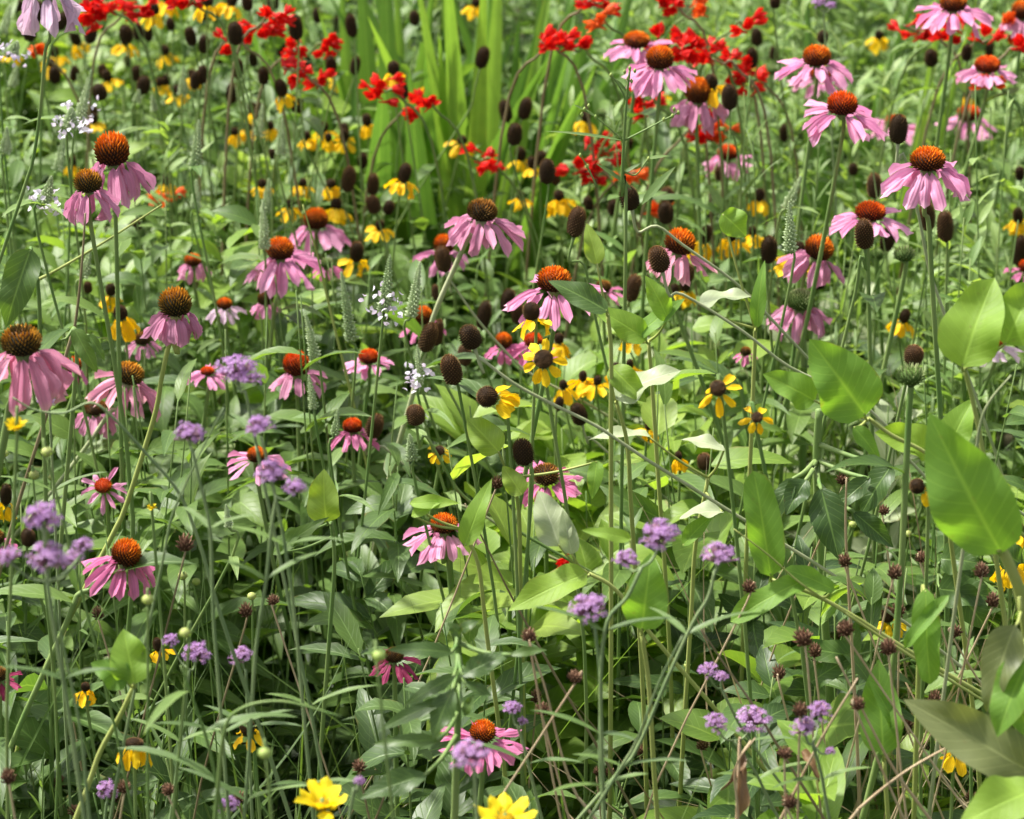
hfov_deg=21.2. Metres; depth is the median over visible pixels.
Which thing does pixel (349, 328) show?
flower spike
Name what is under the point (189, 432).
verbena
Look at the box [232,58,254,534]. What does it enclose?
brown cone flower
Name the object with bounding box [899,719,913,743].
seed head stem
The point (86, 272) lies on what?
flower spike
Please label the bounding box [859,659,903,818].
broad leaf plant
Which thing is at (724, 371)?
unopened coneflower
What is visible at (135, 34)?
brown cone flower
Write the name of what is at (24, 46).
leafy plant
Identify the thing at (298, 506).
leafy plant
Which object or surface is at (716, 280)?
leafy plant
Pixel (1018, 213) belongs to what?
yellow coneflower
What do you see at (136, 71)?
brown cone flower
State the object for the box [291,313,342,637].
flower spike
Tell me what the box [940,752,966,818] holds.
yellow coneflower
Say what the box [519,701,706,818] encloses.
leafy plant
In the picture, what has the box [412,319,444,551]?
brown cone flower
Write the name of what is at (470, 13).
yellow coneflower
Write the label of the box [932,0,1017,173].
leafy plant
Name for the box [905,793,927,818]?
leafy plant
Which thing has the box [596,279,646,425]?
coneflower
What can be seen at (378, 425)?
brown cone flower
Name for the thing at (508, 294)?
brown cone flower
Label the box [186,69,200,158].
yellow coneflower
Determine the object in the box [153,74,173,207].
yellow coneflower
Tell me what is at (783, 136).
brown cone flower
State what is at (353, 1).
leafy plant
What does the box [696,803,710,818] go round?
leafy plant
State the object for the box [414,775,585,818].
leafy plant
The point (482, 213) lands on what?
coneflower
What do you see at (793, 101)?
leafy plant
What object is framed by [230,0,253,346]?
brown cone flower
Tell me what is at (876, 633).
bare stem
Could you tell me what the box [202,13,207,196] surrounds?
brown cone flower
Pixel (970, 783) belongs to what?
yellow coneflower
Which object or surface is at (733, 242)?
yellow coneflower
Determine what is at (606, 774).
seed head stem
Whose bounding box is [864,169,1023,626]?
leafy plant
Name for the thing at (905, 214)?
sword leaf clump
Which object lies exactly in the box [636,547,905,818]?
leafy plant
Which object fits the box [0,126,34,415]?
leafy plant
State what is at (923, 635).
broad leaf plant
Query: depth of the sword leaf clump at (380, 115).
3.96 m
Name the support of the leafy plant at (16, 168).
on the ground at (1008, 440)
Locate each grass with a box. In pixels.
[1,425,567,818]
[146,247,1020,818]
[528,371,1015,818]
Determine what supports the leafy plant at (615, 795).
on the ground at (1008, 440)
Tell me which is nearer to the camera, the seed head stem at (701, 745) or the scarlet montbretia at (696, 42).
the seed head stem at (701, 745)
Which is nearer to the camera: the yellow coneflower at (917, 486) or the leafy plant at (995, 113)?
the yellow coneflower at (917, 486)
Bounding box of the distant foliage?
[71,0,999,79]
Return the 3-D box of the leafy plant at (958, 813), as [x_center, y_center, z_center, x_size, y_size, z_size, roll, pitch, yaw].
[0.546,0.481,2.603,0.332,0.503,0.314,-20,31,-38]
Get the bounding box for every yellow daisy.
[4,405,27,818]
[294,776,347,818]
[473,792,537,818]
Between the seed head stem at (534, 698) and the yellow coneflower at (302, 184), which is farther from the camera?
the yellow coneflower at (302, 184)
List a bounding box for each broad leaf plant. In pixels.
[0,246,63,815]
[42,323,104,809]
[73,629,150,818]
[273,469,339,818]
[360,620,545,818]
[410,479,507,794]
[467,417,603,784]
[508,491,796,812]
[549,223,612,818]
[582,527,667,818]
[589,425,724,805]
[597,276,684,790]
[607,364,680,811]
[700,207,765,697]
[731,471,980,695]
[763,339,1023,537]
[774,408,894,748]
[792,542,1021,809]
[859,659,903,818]
[874,400,981,789]
[903,584,948,818]
[903,699,1023,776]
[925,413,1023,625]
[937,278,1023,818]
[961,775,1023,818]
[981,596,1023,736]
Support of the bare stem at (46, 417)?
on the ground at (1008, 440)
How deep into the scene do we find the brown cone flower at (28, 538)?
2.66 m
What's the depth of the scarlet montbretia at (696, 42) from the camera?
3.49 m
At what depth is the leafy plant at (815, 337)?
3.59 m
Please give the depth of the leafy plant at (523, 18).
5.17 m
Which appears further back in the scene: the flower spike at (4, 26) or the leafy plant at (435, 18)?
the leafy plant at (435, 18)
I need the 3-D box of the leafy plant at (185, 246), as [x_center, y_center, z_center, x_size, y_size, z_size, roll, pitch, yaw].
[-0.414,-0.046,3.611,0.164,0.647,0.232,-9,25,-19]
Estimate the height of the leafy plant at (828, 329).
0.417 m
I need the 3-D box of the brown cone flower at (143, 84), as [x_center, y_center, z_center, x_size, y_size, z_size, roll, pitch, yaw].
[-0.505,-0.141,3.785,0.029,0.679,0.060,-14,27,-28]
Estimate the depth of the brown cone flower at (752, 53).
3.58 m
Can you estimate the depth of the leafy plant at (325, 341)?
3.23 m
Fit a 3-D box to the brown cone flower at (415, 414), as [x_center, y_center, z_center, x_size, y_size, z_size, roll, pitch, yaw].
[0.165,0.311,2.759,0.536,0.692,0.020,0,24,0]
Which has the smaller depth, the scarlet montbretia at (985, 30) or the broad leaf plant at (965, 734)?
the broad leaf plant at (965, 734)
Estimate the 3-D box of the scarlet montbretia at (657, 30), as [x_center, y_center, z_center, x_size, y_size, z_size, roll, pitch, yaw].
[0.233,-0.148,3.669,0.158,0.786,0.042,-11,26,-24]
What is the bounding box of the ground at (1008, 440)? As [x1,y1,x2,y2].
[18,0,1023,818]
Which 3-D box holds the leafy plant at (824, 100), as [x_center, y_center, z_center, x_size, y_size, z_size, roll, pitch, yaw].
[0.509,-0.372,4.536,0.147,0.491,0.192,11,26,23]
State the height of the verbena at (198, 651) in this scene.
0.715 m
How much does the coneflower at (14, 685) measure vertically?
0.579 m
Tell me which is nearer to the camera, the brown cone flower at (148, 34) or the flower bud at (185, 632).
the flower bud at (185, 632)
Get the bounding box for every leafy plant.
[0,0,65,182]
[0,0,85,210]
[0,0,119,274]
[0,0,148,282]
[0,6,36,120]
[0,47,107,413]
[0,55,112,275]
[0,73,25,349]
[0,121,54,245]
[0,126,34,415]
[0,159,89,524]
[0,195,40,544]
[0,195,171,558]
[0,212,241,599]
[0,214,73,567]
[0,330,65,670]
[0,358,249,808]
[0,375,26,463]
[0,431,94,756]
[0,466,196,742]
[0,472,111,814]
[0,544,108,817]
[0,611,157,818]
[0,751,66,818]
[3,129,124,484]
[4,74,164,466]
[4,349,221,756]
[10,0,110,90]
[10,127,124,282]
[21,0,96,90]
[24,0,138,204]
[28,386,217,773]
[42,0,190,247]
[45,296,359,780]
[54,124,231,399]
[54,359,323,818]
[55,268,256,482]
[62,98,178,223]
[73,171,240,610]
[74,0,111,69]
[75,0,143,136]
[75,112,252,506]
[76,531,225,818]
[78,56,185,289]
[81,676,278,818]
[85,48,275,338]
[87,0,141,132]
[93,16,249,347]
[96,11,165,131]
[101,31,176,160]
[110,1,185,177]
[112,0,253,174]
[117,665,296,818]
[119,718,264,818]
[132,9,263,264]
[133,0,223,142]
[137,719,360,818]
[138,664,307,818]
[144,5,224,138]
[149,0,318,221]
[149,137,259,580]
[156,0,340,308]
[162,485,257,746]
[168,343,289,727]
[174,160,409,646]
[180,224,415,711]
[181,93,405,360]
[185,0,272,194]
[192,0,257,82]
[206,42,296,266]
[207,196,412,689]
[209,55,337,158]
[212,0,270,113]
[217,224,329,482]
[220,41,398,350]
[223,0,352,47]
[223,290,466,813]
[224,1,278,112]
[225,0,355,182]
[248,0,341,184]
[248,0,346,162]
[251,0,339,80]
[252,71,417,494]
[264,586,432,818]
[268,0,421,166]
[274,70,438,318]
[281,466,555,818]
[287,2,421,73]
[290,591,560,818]
[298,144,404,197]
[303,573,579,799]
[310,0,421,90]
[310,234,470,494]
[313,0,377,65]
[323,11,412,54]
[324,276,478,587]
[325,253,456,622]
[333,757,441,818]
[334,173,552,454]
[337,190,442,472]
[342,260,532,643]
[349,0,437,64]
[358,17,542,177]
[363,239,501,552]
[364,164,555,450]
[369,0,441,74]
[374,2,475,56]
[375,31,463,64]
[375,440,615,818]
[376,0,471,64]
[392,0,473,99]
[407,384,670,664]
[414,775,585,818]
[425,142,514,367]
[440,784,595,818]
[446,253,581,457]
[457,0,531,88]
[457,5,512,84]
[457,6,507,98]
[459,0,534,100]
[475,0,563,44]
[489,210,647,449]
[490,380,728,695]
[492,318,708,563]
[501,59,547,179]
[501,330,599,508]
[502,0,663,183]
[502,12,581,78]
[502,36,591,195]
[503,0,594,50]
[503,54,594,219]
[505,0,656,137]
[517,404,701,749]
[518,704,646,818]
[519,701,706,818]
[522,0,605,99]
[527,369,791,806]
[532,81,659,416]
[535,317,737,573]
[536,109,657,405]
[539,365,665,506]
[543,48,706,348]
[553,349,746,805]
[568,34,654,255]
[573,374,727,422]
[574,0,676,165]
[575,8,678,315]
[577,516,892,818]
[579,99,751,490]
[580,0,663,38]
[587,0,688,287]
[588,0,665,207]
[599,766,692,798]
[601,309,812,694]
[606,79,798,380]
[611,0,687,99]
[611,27,726,357]
[617,0,798,486]
[618,0,744,272]
[628,645,906,809]
[631,249,862,693]
[634,287,732,422]
[635,0,680,40]
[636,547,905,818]
[641,0,734,169]
[644,0,736,212]
[647,464,870,753]
[654,475,953,789]
[663,0,746,333]
[663,114,821,471]
[674,12,804,335]
[675,0,732,74]
[681,75,834,485]
[683,92,862,507]
[691,695,828,818]
[694,3,746,119]
[695,0,822,139]
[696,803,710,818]
[697,0,796,259]
[709,0,848,213]
[711,0,795,129]
[712,19,857,291]
[714,6,848,278]
[720,88,836,514]
[727,0,798,72]
[728,0,871,189]
[731,92,848,285]
[733,229,881,465]
[743,0,867,145]
[747,720,845,818]
[748,189,885,636]
[750,3,832,137]
[757,0,912,457]
[764,282,904,558]
[775,220,957,632]
[776,0,929,343]
[780,546,959,818]
[781,0,856,89]
[781,0,931,276]
[785,0,901,168]
[789,606,964,818]
[805,44,942,451]
[816,0,934,264]
[817,27,853,265]
[819,54,939,391]
[827,0,987,474]
[830,1,878,177]
[842,0,943,190]
[844,44,1022,505]
[847,386,935,695]
[855,1,943,111]
[860,476,1016,809]
[863,0,945,144]
[863,0,945,252]
[864,0,997,379]
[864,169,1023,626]
[868,199,1023,781]
[873,360,1023,804]
[880,54,1023,392]
[880,224,1023,624]
[887,9,985,159]
[889,223,1023,551]
[895,9,960,90]
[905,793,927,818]
[906,85,1023,679]
[908,0,1023,278]
[910,0,1016,257]
[914,0,994,89]
[916,77,1023,427]
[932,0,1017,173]
[932,46,1022,280]
[932,809,1021,818]
[940,509,1023,799]
[953,0,1023,176]
[954,1,1021,270]
[955,0,1015,142]
[960,1,1023,394]
[963,129,1023,476]
[973,107,1023,206]
[979,399,1023,566]
[983,354,1023,583]
[984,84,1022,448]
[986,46,1023,271]
[992,429,1023,624]
[993,0,1023,90]
[994,48,1023,284]
[1002,272,1022,425]
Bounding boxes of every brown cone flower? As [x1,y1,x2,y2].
[16,0,79,157]
[17,0,62,282]
[20,528,82,770]
[22,33,107,349]
[48,65,78,244]
[48,65,81,245]
[52,11,104,254]
[83,25,106,253]
[83,281,134,446]
[86,105,125,267]
[92,83,136,249]
[97,63,106,171]
[118,24,158,291]
[123,55,132,103]
[123,64,142,268]
[131,218,207,580]
[132,75,150,323]
[133,23,156,268]
[143,26,185,172]
[156,77,212,264]
[158,17,175,204]
[159,64,206,365]
[184,26,234,465]
[189,70,224,343]
[198,35,252,344]
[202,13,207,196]
[208,7,219,147]
[215,51,223,131]
[225,83,258,220]
[227,21,317,452]
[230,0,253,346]
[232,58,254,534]
[242,31,265,215]
[248,53,264,150]
[254,66,269,344]
[254,102,270,239]
[261,42,286,138]
[267,0,286,140]
[268,148,279,236]
[283,94,303,181]
[288,14,303,292]
[299,55,336,294]
[304,56,311,107]
[305,55,360,269]
[305,122,349,240]
[312,7,339,69]
[321,16,339,108]
[340,165,395,375]
[345,13,371,377]
[350,241,423,492]
[357,151,408,383]
[364,413,820,662]
[365,195,445,510]
[366,172,390,370]
[373,45,490,276]
[381,200,401,396]
[394,10,419,244]
[402,81,426,298]
[405,404,727,650]
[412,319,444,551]
[416,322,536,576]
[431,284,478,405]
[434,245,815,553]
[440,354,507,777]
[458,324,980,682]
[458,344,479,600]
[476,300,522,474]
[491,99,512,289]
[500,288,515,631]
[500,438,534,793]
[506,96,532,325]
[507,122,561,423]
[511,304,523,467]
[517,157,555,465]
[537,150,546,303]
[552,170,571,340]
[554,396,563,568]
[566,207,655,634]
[569,402,966,698]
[572,196,595,389]
[604,274,641,507]
[607,199,640,417]
[618,185,1014,598]
[626,138,671,486]
[645,186,673,305]
[648,245,1023,515]
[657,201,677,492]
[670,263,694,360]
[689,129,715,312]
[696,165,720,345]
[697,452,732,540]
[713,47,758,421]
[721,83,741,370]
[732,123,787,368]
[750,27,765,188]
[751,45,777,200]
[760,235,777,484]
[763,30,828,393]
[769,0,854,448]
[792,218,873,558]
[810,286,824,338]
[824,227,894,472]
[835,162,857,439]
[839,344,923,640]
[848,172,881,522]
[887,48,937,393]
[887,192,895,390]
[887,201,935,527]
[889,113,1022,563]
[890,210,953,597]
[925,44,971,387]
[962,42,994,254]
[1002,165,1023,296]
[1012,234,1023,283]
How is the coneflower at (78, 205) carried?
on the ground at (1008, 440)
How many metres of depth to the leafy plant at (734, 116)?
4.51 m
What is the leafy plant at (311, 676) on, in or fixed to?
on the ground at (1008, 440)
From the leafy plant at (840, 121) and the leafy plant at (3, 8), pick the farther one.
the leafy plant at (3, 8)
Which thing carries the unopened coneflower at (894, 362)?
on the ground at (1008, 440)
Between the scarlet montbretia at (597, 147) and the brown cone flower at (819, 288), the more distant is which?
the scarlet montbretia at (597, 147)
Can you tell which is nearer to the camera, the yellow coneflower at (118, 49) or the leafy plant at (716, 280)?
the leafy plant at (716, 280)
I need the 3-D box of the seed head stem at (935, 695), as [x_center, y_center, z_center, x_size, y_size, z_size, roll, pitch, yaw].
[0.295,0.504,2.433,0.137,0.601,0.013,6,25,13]
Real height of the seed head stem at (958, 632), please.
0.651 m
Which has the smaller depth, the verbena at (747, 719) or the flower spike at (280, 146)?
the verbena at (747, 719)
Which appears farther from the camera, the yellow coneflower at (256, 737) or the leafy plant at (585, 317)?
the leafy plant at (585, 317)
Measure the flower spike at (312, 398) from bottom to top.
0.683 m
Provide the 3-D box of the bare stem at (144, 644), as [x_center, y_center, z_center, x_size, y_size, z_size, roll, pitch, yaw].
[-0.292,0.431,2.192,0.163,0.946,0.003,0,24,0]
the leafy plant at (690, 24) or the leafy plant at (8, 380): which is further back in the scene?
the leafy plant at (690, 24)
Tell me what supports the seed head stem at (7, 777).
on the ground at (1008, 440)
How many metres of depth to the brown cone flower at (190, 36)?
3.56 m
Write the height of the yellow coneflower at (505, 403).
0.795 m
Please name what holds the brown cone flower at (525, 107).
on the ground at (1008, 440)
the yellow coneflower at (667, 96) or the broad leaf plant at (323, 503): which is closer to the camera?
the broad leaf plant at (323, 503)
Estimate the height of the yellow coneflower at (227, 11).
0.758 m
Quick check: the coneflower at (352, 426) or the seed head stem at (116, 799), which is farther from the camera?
the coneflower at (352, 426)
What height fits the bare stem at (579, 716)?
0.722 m
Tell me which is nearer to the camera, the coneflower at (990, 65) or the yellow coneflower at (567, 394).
the yellow coneflower at (567, 394)
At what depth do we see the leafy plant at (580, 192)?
3.81 m
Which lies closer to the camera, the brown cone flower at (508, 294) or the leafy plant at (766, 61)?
the brown cone flower at (508, 294)
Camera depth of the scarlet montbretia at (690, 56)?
3.45 m
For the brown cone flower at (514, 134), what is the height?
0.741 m
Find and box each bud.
[4,450,50,763]
[28,465,58,818]
[41,438,134,818]
[47,475,51,629]
[140,588,153,818]
[147,491,175,818]
[172,621,192,818]
[177,571,210,818]
[191,578,263,816]
[247,592,257,818]
[257,739,272,818]
[370,640,394,818]
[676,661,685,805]
[842,521,856,551]
[890,530,911,655]
[975,556,982,772]
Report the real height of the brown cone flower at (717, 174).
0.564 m
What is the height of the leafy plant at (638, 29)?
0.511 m
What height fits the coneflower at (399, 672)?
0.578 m
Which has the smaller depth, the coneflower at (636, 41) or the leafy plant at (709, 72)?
the coneflower at (636, 41)
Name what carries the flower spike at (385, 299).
on the ground at (1008, 440)
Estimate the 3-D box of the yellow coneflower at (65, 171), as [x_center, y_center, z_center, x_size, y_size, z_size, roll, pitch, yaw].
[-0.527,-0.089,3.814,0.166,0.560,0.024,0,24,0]
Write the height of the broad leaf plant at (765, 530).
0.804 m
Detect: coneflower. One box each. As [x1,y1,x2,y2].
[0,0,86,263]
[0,321,81,477]
[0,483,16,583]
[0,530,17,552]
[0,537,194,752]
[0,666,22,806]
[1,54,23,120]
[1,361,160,548]
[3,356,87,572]
[15,286,202,770]
[40,46,69,231]
[41,58,65,232]
[48,168,134,818]
[56,32,90,278]
[58,400,117,630]
[63,156,80,185]
[75,682,104,818]
[76,332,161,649]
[77,467,155,815]
[82,130,155,730]
[84,112,152,292]
[99,283,136,434]
[101,69,123,206]
[111,41,138,134]
[111,305,140,605]
[116,737,152,818]
[140,4,216,268]
[142,0,178,220]
[144,363,265,499]
[149,637,191,794]
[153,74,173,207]
[154,174,176,294]
[156,44,179,162]
[166,84,189,172]
[177,253,227,475]
[178,0,241,286]
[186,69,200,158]
[193,0,219,348]
[201,126,243,350]
[205,297,263,579]
[227,446,364,781]
[233,722,262,818]
[238,122,254,204]
[242,235,324,560]
[248,102,260,163]
[249,179,273,349]
[250,292,313,693]
[263,120,323,318]
[269,350,342,698]
[274,79,394,375]
[276,198,359,496]
[288,207,405,353]
[290,178,314,226]
[297,131,349,255]
[312,121,338,257]
[312,258,367,475]
[322,132,362,277]
[322,178,378,345]
[325,198,359,495]
[326,417,379,783]
[328,75,341,93]
[334,128,355,262]
[337,242,375,464]
[344,348,393,705]
[360,113,372,167]
[360,197,525,683]
[365,163,418,429]
[365,219,410,384]
[369,646,420,816]
[383,60,438,382]
[399,304,479,578]
[403,512,482,736]
[412,233,467,509]
[413,332,521,623]
[419,445,449,667]
[424,135,472,295]
[428,376,523,787]
[438,718,528,818]
[445,264,605,646]
[461,0,479,41]
[473,146,528,367]
[501,332,584,455]
[502,156,538,292]
[508,191,532,288]
[512,301,551,785]
[516,460,582,642]
[523,338,588,818]
[528,111,596,347]
[537,109,615,333]
[546,333,570,462]
[547,189,581,347]
[553,379,577,452]
[561,30,673,425]
[567,370,597,452]
[581,375,608,484]
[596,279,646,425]
[604,362,619,484]
[614,359,641,484]
[618,342,650,394]
[622,44,716,445]
[634,423,658,487]
[645,227,742,523]
[655,85,670,162]
[658,143,752,314]
[669,357,757,471]
[670,75,728,426]
[671,283,685,361]
[671,451,688,569]
[675,283,695,363]
[678,224,711,338]
[699,373,758,818]
[705,73,731,393]
[716,235,750,354]
[718,43,852,693]
[732,346,838,639]
[733,55,754,346]
[737,401,811,775]
[739,188,768,366]
[743,226,763,380]
[762,90,889,473]
[765,63,834,234]
[766,287,832,644]
[770,241,810,396]
[777,233,844,485]
[780,607,795,669]
[787,69,848,164]
[826,362,926,818]
[829,200,912,663]
[833,244,916,638]
[844,30,888,271]
[849,246,906,607]
[866,114,925,351]
[873,606,906,809]
[876,0,993,422]
[880,145,977,808]
[886,309,924,479]
[909,341,1022,560]
[909,477,980,804]
[910,104,997,352]
[922,54,1023,466]
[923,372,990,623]
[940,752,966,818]
[948,0,1023,378]
[962,90,1001,285]
[969,766,972,802]
[980,220,1023,417]
[985,564,1023,779]
[1003,207,1023,271]
[1003,259,1023,281]
[1016,524,1023,563]
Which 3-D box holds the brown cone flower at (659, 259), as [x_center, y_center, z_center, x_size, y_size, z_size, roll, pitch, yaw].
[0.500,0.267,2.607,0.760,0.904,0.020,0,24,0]
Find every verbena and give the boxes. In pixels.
[0,499,117,818]
[1,397,103,818]
[96,778,118,818]
[130,633,227,818]
[153,420,289,818]
[180,457,322,818]
[204,645,300,818]
[215,354,376,810]
[218,795,239,812]
[230,414,353,818]
[347,776,365,818]
[449,737,492,818]
[465,700,582,818]
[533,518,680,818]
[533,592,634,816]
[573,541,748,818]
[697,661,808,818]
[703,705,806,818]
[771,700,870,818]
[809,0,872,439]
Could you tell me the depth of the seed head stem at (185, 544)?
2.30 m
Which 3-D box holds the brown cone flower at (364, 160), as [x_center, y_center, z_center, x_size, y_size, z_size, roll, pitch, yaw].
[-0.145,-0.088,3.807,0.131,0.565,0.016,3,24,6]
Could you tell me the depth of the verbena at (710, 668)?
2.18 m
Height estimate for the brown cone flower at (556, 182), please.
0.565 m
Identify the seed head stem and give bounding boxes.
[0,767,16,818]
[54,776,64,807]
[67,804,77,816]
[72,721,82,770]
[91,605,154,814]
[109,792,119,818]
[114,532,194,818]
[117,779,130,818]
[161,782,179,818]
[193,601,252,818]
[233,790,243,816]
[266,594,342,818]
[352,475,502,812]
[352,758,369,818]
[375,797,384,818]
[503,668,582,791]
[521,626,561,818]
[528,689,542,788]
[535,701,569,818]
[593,766,601,818]
[605,768,614,818]
[637,743,651,789]
[644,579,756,818]
[696,740,711,785]
[755,472,848,701]
[772,663,802,773]
[777,745,792,818]
[781,793,797,818]
[792,626,821,818]
[792,701,808,818]
[808,642,826,751]
[836,619,965,809]
[838,552,943,818]
[845,562,902,774]
[850,695,904,818]
[865,750,877,809]
[878,503,913,728]
[880,637,907,818]
[891,591,999,818]
[892,604,905,818]
[894,689,940,818]
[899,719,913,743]
[915,551,988,776]
[931,561,989,817]
[948,623,980,685]
[965,791,975,800]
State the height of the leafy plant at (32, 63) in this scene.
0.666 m
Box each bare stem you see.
[0,213,85,576]
[13,397,292,818]
[39,204,162,280]
[52,597,90,818]
[109,407,223,818]
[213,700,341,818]
[302,205,392,646]
[465,503,636,818]
[528,639,596,818]
[587,635,682,818]
[700,629,825,818]
[733,529,981,700]
[734,738,755,818]
[779,678,857,818]
[835,656,931,818]
[844,477,860,818]
[849,748,944,818]
[927,375,1011,816]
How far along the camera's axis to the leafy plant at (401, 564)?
2.77 m
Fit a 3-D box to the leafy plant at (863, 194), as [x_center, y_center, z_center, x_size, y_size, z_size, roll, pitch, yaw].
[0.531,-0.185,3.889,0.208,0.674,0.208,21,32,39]
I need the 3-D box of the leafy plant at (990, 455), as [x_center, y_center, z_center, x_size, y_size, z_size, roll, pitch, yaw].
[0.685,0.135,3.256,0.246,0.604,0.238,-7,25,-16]
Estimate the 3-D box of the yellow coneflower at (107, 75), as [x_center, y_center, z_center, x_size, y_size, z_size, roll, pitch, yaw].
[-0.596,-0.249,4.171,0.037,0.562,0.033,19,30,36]
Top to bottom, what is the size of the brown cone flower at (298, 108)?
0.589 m
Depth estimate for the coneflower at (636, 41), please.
3.30 m
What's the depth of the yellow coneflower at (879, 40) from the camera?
4.26 m
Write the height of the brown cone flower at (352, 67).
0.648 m
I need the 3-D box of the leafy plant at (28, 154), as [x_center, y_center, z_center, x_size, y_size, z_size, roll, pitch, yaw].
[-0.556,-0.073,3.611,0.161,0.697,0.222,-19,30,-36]
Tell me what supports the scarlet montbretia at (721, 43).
on the ground at (1008, 440)
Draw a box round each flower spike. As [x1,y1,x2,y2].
[0,6,51,236]
[0,40,59,470]
[0,126,98,599]
[2,176,128,729]
[5,65,46,236]
[25,107,92,560]
[26,69,100,445]
[41,248,107,407]
[51,134,102,557]
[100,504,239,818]
[126,95,177,443]
[131,89,142,330]
[175,65,240,403]
[187,120,228,586]
[189,179,276,530]
[198,75,216,269]
[231,202,270,589]
[254,103,264,240]
[258,178,324,401]
[275,118,356,358]
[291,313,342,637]
[307,375,358,758]
[326,254,403,775]
[327,271,359,708]
[328,408,399,765]
[403,262,474,604]
[404,344,480,605]
[404,433,501,780]
[703,201,798,692]
[761,176,819,390]
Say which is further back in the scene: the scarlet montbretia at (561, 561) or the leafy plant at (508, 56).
the leafy plant at (508, 56)
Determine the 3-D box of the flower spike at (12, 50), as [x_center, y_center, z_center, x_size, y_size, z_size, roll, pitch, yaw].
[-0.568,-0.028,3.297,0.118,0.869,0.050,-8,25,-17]
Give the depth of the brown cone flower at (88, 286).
3.28 m
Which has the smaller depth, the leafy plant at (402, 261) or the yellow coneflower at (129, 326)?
the yellow coneflower at (129, 326)
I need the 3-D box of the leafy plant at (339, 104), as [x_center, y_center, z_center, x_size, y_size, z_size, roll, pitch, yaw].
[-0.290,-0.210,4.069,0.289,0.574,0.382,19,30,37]
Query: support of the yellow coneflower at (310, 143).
on the ground at (1008, 440)
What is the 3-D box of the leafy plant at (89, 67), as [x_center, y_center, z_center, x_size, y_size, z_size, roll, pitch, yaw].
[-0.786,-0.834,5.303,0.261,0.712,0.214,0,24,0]
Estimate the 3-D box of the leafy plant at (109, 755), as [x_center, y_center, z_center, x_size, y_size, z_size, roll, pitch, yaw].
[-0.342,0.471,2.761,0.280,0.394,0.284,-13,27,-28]
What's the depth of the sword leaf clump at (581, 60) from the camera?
4.10 m
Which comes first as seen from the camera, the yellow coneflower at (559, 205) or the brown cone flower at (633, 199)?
the brown cone flower at (633, 199)
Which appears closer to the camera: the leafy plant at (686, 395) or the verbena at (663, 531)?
the verbena at (663, 531)
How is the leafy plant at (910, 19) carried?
on the ground at (1008, 440)
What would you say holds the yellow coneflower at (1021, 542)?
on the ground at (1008, 440)
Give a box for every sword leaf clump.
[233,0,503,281]
[331,0,593,370]
[442,0,673,343]
[802,0,914,457]
[873,0,976,336]
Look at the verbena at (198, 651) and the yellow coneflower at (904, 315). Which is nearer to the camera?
the verbena at (198, 651)
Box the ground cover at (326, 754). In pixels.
[0,0,1023,818]
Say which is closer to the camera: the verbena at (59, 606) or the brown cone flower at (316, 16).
the verbena at (59, 606)
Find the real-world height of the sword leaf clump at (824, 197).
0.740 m
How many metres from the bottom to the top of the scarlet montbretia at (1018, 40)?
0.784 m
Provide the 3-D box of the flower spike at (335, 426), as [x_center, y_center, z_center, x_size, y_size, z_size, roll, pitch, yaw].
[-0.128,0.291,2.821,0.087,0.674,0.130,19,30,36]
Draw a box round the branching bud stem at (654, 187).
[549,66,679,809]
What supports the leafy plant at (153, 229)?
on the ground at (1008, 440)
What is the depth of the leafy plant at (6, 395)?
3.31 m
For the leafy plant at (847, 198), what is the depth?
3.67 m
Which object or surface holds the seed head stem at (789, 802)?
on the ground at (1008, 440)
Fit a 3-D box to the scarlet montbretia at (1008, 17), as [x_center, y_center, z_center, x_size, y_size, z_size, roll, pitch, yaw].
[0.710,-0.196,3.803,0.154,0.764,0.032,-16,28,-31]
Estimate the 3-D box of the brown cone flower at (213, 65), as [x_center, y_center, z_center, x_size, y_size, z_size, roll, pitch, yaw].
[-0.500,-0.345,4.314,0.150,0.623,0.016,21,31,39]
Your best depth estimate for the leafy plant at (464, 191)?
3.88 m
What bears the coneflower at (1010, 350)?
on the ground at (1008, 440)
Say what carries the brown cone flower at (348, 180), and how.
on the ground at (1008, 440)
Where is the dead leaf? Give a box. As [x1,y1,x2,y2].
[720,737,819,818]
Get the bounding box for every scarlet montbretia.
[27,43,107,232]
[38,0,115,465]
[85,0,159,299]
[89,0,196,361]
[146,186,244,351]
[165,0,260,215]
[194,16,286,358]
[213,22,317,349]
[218,4,296,404]
[241,31,308,353]
[268,68,336,236]
[271,32,343,238]
[281,55,373,363]
[357,72,464,392]
[358,88,426,270]
[415,95,501,450]
[459,141,553,416]
[473,27,580,453]
[516,0,621,394]
[538,24,607,341]
[554,167,648,415]
[555,31,640,315]
[555,136,649,277]
[556,553,614,639]
[567,101,655,338]
[582,3,657,280]
[589,130,684,487]
[603,33,698,346]
[628,0,708,277]
[628,87,706,406]
[628,107,715,307]
[643,22,718,356]
[643,200,709,417]
[652,55,765,348]
[656,0,730,392]
[669,25,752,336]
[670,7,767,283]
[693,36,771,313]
[695,44,782,404]
[698,119,783,401]
[740,65,810,462]
[850,13,975,351]
[870,22,1006,466]
[886,14,971,253]
[914,33,1023,385]
[968,74,1023,128]
[1001,11,1015,44]
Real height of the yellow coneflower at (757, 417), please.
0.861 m
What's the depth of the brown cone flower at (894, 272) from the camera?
3.67 m
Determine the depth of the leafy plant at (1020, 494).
3.01 m
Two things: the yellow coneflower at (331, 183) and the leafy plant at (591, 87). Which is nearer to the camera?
the yellow coneflower at (331, 183)
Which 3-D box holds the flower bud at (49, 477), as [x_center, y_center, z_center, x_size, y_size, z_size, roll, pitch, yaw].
[-0.517,0.283,3.048,0.011,0.504,0.106,-15,28,-29]
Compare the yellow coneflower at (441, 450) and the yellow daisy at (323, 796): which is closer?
the yellow daisy at (323, 796)
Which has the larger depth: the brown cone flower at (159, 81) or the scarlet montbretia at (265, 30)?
the brown cone flower at (159, 81)
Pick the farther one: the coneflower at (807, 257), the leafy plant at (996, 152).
the leafy plant at (996, 152)

